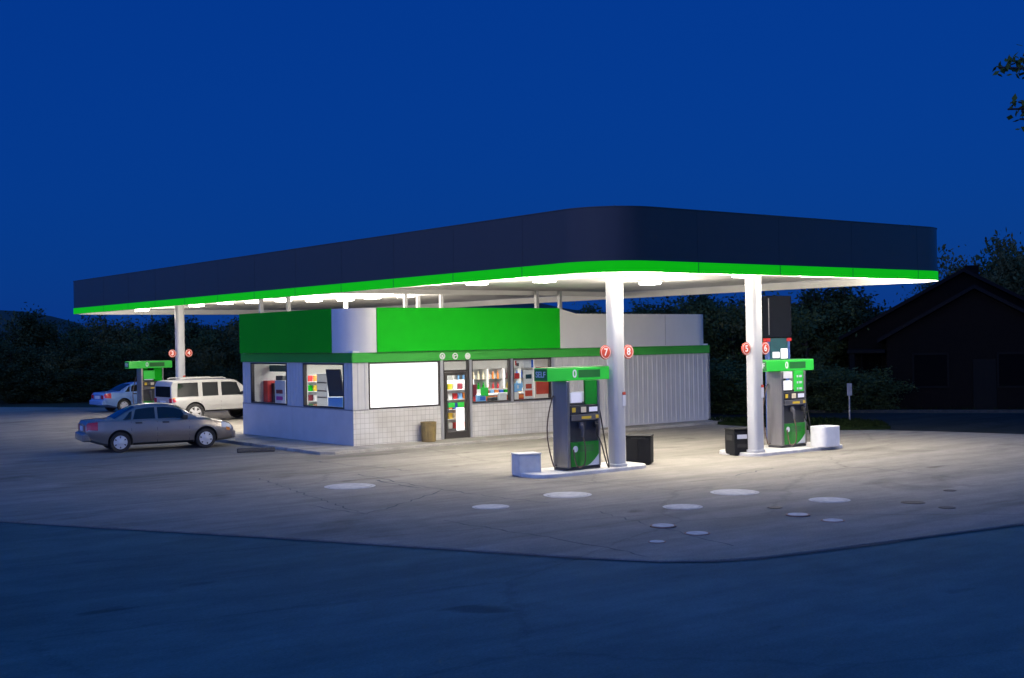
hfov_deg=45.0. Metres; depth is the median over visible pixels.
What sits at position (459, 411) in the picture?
door
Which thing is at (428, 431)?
waste tub
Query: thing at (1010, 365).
window
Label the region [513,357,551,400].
window
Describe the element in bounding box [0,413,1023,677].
road
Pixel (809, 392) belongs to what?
shrub
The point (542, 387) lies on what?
poster
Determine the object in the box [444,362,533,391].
drinks cooler
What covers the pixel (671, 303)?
broadleaf tree
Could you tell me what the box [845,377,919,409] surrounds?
shrub
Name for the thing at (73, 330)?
broadleaf tree
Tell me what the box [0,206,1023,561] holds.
forecourt
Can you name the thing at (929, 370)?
window
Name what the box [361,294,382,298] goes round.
canopy light
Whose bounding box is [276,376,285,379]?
monitor
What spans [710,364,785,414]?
shrub
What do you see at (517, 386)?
poster
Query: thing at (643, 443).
door panel
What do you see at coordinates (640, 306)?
broadleaf tree
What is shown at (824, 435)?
guard tub
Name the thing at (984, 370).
door
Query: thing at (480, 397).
display box
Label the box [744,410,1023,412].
kerb
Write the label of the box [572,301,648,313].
broadleaf tree
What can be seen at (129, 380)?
shrub
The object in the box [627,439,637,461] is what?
door panel
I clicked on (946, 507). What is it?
tank cover
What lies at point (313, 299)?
canopy light
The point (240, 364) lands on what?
broadleaf tree
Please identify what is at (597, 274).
canopy light
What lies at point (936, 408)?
grass
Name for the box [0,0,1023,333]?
sky
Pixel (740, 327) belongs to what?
broadleaf tree
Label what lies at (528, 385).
poster
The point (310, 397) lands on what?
snack box
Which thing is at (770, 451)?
pump island
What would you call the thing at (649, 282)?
canopy light
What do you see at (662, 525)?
tank cover
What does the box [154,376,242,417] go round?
parked car
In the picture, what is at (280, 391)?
drinks dispenser
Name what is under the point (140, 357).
broadleaf tree
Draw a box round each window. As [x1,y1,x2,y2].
[250,363,286,404]
[303,363,343,408]
[368,360,439,409]
[472,359,510,402]
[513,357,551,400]
[860,353,883,378]
[912,353,949,387]
[997,352,1023,387]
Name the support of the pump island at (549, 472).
on the forecourt
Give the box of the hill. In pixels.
[0,303,672,341]
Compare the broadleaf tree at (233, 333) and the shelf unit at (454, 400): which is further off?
the broadleaf tree at (233, 333)
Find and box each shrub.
[107,368,174,385]
[164,362,213,379]
[191,364,242,378]
[210,364,242,383]
[710,355,764,412]
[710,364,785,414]
[728,362,783,411]
[763,362,866,410]
[763,367,848,412]
[806,366,892,412]
[813,362,903,409]
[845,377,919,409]
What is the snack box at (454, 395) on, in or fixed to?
on the shelf unit at (454, 400)
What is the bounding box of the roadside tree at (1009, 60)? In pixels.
[992,44,1023,131]
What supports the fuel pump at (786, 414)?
on the pump island at (770, 451)
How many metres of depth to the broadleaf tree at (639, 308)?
84.53 m
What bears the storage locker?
on the shop building
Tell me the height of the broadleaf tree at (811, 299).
6.013 m
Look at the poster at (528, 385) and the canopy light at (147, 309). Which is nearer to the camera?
the poster at (528, 385)
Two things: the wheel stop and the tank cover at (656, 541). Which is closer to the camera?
the tank cover at (656, 541)
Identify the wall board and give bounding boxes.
[270,365,285,371]
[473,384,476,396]
[533,359,547,397]
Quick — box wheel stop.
[237,447,274,452]
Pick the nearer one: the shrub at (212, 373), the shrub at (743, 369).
the shrub at (743, 369)
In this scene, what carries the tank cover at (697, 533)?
on the forecourt
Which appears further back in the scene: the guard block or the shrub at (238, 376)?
the shrub at (238, 376)
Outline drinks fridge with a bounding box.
[263,380,274,401]
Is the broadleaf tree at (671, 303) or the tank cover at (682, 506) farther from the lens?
the broadleaf tree at (671, 303)
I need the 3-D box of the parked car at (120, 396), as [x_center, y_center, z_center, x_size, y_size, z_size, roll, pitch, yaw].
[-18.394,2.816,61.280,4.600,1.422,1.930,-1,0,-41]
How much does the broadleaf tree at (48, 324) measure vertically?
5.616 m
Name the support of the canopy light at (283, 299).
attached to the forecourt
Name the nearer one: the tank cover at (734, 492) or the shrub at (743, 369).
the tank cover at (734, 492)
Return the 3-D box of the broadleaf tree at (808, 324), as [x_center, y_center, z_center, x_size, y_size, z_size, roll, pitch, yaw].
[13.361,0.418,55.910,6.278,5.333,6.086,-1,0,-33]
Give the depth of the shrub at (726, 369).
51.36 m
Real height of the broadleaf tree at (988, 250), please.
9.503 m
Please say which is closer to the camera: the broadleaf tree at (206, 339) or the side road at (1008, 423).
the side road at (1008, 423)
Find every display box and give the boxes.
[476,395,485,400]
[497,393,506,399]
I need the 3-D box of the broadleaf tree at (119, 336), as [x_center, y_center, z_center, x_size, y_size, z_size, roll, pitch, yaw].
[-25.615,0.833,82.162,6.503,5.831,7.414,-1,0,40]
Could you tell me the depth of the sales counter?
41.77 m
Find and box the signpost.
[847,383,851,419]
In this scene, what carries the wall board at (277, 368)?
attached to the shop building
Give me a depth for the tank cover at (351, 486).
27.25 m
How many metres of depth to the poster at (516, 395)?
40.69 m
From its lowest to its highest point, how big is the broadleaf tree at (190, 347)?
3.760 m
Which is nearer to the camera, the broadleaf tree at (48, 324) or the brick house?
the brick house
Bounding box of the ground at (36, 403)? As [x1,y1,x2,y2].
[0,396,738,406]
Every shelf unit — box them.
[308,381,316,404]
[447,380,473,431]
[477,388,522,393]
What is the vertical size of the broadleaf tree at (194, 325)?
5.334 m
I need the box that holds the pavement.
[217,419,731,454]
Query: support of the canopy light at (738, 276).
attached to the forecourt
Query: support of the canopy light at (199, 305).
attached to the forecourt
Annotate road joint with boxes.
[2,522,1023,562]
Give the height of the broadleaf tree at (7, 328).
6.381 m
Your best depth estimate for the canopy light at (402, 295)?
43.75 m
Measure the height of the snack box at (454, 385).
0.200 m
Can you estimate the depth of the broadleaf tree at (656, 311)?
65.47 m
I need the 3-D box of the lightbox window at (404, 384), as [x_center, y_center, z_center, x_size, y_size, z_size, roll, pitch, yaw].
[-3.312,1.399,38.002,2.580,1.420,0.120,-1,0,-37]
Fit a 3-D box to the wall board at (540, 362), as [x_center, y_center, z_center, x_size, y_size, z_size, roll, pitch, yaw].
[1.029,1.380,42.033,0.715,1.414,0.050,-1,0,-37]
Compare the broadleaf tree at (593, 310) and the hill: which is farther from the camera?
the hill
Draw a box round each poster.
[514,360,522,367]
[514,383,521,390]
[514,392,518,398]
[523,360,530,367]
[523,370,533,398]
[536,367,548,393]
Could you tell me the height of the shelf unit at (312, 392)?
1.900 m
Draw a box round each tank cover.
[324,483,375,488]
[472,504,508,508]
[543,492,591,497]
[648,540,665,542]
[650,523,675,528]
[663,504,702,509]
[684,531,709,534]
[710,489,758,494]
[767,506,782,508]
[786,513,809,516]
[808,497,850,502]
[821,518,844,521]
[901,501,925,503]
[938,506,955,508]
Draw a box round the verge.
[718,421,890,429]
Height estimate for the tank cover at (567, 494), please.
0.010 m
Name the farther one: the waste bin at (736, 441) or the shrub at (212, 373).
the shrub at (212, 373)
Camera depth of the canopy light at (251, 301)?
47.26 m
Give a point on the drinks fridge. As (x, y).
(267, 389)
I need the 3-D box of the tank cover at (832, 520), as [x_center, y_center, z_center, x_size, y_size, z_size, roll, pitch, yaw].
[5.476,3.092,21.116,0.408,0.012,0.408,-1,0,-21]
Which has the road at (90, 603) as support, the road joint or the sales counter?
the road joint
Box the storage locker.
[317,373,328,405]
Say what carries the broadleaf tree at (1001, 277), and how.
on the ground at (36, 403)
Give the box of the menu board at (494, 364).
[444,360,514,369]
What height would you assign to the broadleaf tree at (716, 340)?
5.824 m
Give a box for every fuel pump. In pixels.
[125,360,171,403]
[534,366,609,470]
[762,358,813,447]
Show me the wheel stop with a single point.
(256, 449)
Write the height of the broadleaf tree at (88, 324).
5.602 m
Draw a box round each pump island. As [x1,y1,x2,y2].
[521,462,645,478]
[719,442,842,456]
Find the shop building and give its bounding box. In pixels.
[239,308,710,445]
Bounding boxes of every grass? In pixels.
[839,405,1023,409]
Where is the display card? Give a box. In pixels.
[481,387,487,395]
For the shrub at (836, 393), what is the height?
2.185 m
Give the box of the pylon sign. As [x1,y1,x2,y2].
[762,296,791,435]
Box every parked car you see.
[75,402,234,452]
[89,382,136,410]
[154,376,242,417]
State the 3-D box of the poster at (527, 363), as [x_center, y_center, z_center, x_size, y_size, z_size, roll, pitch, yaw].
[0.500,0.827,40.979,0.296,0.276,0.010,-1,0,-37]
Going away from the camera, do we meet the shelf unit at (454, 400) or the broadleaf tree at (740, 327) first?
the shelf unit at (454, 400)
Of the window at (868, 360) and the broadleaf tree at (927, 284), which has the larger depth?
the broadleaf tree at (927, 284)
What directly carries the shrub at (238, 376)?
on the ground at (36, 403)
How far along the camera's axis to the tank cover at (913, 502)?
23.13 m
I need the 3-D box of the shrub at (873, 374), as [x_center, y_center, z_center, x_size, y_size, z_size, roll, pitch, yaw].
[14.523,2.113,51.938,4.277,2.295,4.146,-1,0,-33]
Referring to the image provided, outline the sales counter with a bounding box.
[473,392,523,401]
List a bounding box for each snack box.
[308,385,312,390]
[308,395,312,400]
[447,384,451,389]
[447,393,451,398]
[452,383,456,388]
[452,393,456,398]
[457,383,461,388]
[457,393,461,398]
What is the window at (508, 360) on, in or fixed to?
in the shop building
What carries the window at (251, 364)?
in the shop building
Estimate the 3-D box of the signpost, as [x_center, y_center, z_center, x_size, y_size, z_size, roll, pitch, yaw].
[12.073,2.262,44.270,0.180,1.360,0.064,-1,0,-3]
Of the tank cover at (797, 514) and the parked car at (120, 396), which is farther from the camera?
the parked car at (120, 396)
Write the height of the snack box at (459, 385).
0.200 m
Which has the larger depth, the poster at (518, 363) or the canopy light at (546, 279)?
the poster at (518, 363)
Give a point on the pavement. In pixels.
(300, 446)
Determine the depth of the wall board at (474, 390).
40.41 m
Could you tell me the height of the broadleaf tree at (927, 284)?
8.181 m
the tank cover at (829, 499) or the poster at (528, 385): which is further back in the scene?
the poster at (528, 385)
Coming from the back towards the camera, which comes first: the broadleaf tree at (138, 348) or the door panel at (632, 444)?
the broadleaf tree at (138, 348)
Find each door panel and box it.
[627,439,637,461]
[638,439,648,461]
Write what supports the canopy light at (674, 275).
attached to the forecourt
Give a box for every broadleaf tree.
[0,302,61,374]
[0,311,58,346]
[6,314,65,392]
[50,322,107,395]
[59,319,130,367]
[76,315,190,367]
[80,315,146,349]
[85,337,158,387]
[121,343,175,380]
[122,315,174,370]
[125,316,225,369]
[144,338,201,370]
[160,315,195,347]
[162,315,233,358]
[163,343,232,375]
[186,317,238,348]
[196,316,240,367]
[228,345,242,384]
[563,302,634,313]
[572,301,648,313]
[605,297,664,313]
[632,294,716,313]
[635,294,745,363]
[639,295,736,330]
[673,292,779,394]
[706,288,857,367]
[739,291,868,397]
[790,288,847,399]
[798,286,879,370]
[831,288,906,349]
[893,276,945,301]
[905,244,993,299]
[937,228,1023,296]
[969,235,1023,295]
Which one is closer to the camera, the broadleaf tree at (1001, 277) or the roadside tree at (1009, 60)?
the roadside tree at (1009, 60)
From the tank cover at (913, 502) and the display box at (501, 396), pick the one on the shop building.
the display box at (501, 396)
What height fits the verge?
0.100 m
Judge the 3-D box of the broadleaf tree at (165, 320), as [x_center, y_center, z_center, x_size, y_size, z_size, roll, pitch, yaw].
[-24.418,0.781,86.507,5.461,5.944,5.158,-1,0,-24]
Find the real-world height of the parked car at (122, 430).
1.422 m
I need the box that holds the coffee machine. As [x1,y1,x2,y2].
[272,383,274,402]
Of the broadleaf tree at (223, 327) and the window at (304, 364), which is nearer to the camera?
the window at (304, 364)
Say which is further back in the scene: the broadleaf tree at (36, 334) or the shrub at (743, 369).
the broadleaf tree at (36, 334)
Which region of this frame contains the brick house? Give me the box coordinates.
[839,265,1023,409]
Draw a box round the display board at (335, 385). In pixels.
[326,369,342,406]
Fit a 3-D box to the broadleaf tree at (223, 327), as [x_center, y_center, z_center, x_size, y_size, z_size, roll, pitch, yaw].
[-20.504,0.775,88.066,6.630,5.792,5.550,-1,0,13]
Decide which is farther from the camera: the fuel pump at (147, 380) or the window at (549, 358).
the fuel pump at (147, 380)
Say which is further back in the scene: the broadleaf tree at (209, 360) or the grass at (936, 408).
the broadleaf tree at (209, 360)
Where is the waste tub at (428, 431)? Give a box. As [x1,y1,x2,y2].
[420,421,435,441]
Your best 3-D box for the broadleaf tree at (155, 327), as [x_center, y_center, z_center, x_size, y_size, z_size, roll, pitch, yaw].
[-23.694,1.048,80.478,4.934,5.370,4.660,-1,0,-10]
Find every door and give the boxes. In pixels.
[443,360,469,438]
[973,359,996,409]
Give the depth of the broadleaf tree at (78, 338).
82.73 m
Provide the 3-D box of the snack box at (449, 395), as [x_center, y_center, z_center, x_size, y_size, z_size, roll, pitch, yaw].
[-2.116,1.936,41.761,0.160,0.200,0.120,-1,0,-37]
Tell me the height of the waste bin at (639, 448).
0.740 m
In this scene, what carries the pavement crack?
on the forecourt
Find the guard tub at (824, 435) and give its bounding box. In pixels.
[810,425,839,446]
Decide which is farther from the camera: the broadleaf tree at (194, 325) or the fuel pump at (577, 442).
the broadleaf tree at (194, 325)
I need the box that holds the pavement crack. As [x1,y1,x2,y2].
[259,461,954,555]
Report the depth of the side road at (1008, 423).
45.06 m
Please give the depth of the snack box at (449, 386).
41.70 m
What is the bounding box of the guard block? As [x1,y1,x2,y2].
[511,451,541,476]
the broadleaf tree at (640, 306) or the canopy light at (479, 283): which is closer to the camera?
the canopy light at (479, 283)
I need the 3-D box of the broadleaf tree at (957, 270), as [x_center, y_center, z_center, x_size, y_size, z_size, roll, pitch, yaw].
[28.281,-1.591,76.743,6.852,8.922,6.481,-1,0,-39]
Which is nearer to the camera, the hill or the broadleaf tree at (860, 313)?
the broadleaf tree at (860, 313)
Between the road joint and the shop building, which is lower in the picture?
the road joint
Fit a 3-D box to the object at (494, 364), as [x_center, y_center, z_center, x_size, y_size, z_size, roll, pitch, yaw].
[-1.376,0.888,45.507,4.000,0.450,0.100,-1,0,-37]
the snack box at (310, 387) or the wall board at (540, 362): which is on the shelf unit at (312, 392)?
the snack box at (310, 387)
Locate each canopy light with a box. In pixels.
[135,308,150,310]
[189,304,203,306]
[245,299,263,302]
[273,297,293,301]
[304,297,323,301]
[335,296,355,300]
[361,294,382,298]
[394,294,415,297]
[466,281,488,284]
[530,276,558,282]
[590,273,605,276]
[636,279,663,284]
[662,273,689,277]
[732,275,745,277]
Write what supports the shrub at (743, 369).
on the ground at (36, 403)
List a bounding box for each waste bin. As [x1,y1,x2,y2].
[626,434,653,464]
[724,427,747,455]
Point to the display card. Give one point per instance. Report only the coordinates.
(484, 390)
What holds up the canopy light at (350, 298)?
attached to the forecourt
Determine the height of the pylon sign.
4.380 m
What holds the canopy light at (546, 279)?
attached to the forecourt
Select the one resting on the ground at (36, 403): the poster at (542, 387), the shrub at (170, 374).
the shrub at (170, 374)
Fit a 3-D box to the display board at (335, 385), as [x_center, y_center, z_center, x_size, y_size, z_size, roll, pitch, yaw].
[-5.395,1.522,38.403,0.300,1.178,1.094,-1,0,-37]
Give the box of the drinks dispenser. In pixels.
[275,380,285,402]
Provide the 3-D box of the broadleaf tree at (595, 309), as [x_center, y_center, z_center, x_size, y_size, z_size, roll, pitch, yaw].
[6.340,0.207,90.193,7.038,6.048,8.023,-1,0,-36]
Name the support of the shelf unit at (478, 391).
on the shop building
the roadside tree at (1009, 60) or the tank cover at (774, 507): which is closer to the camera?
the roadside tree at (1009, 60)
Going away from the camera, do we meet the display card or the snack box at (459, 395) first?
the display card
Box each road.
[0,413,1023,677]
[710,413,1023,433]
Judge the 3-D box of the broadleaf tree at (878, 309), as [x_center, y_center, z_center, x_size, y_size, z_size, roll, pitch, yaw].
[17.550,0.174,60.015,5.694,5.695,6.803,-1,0,-32]

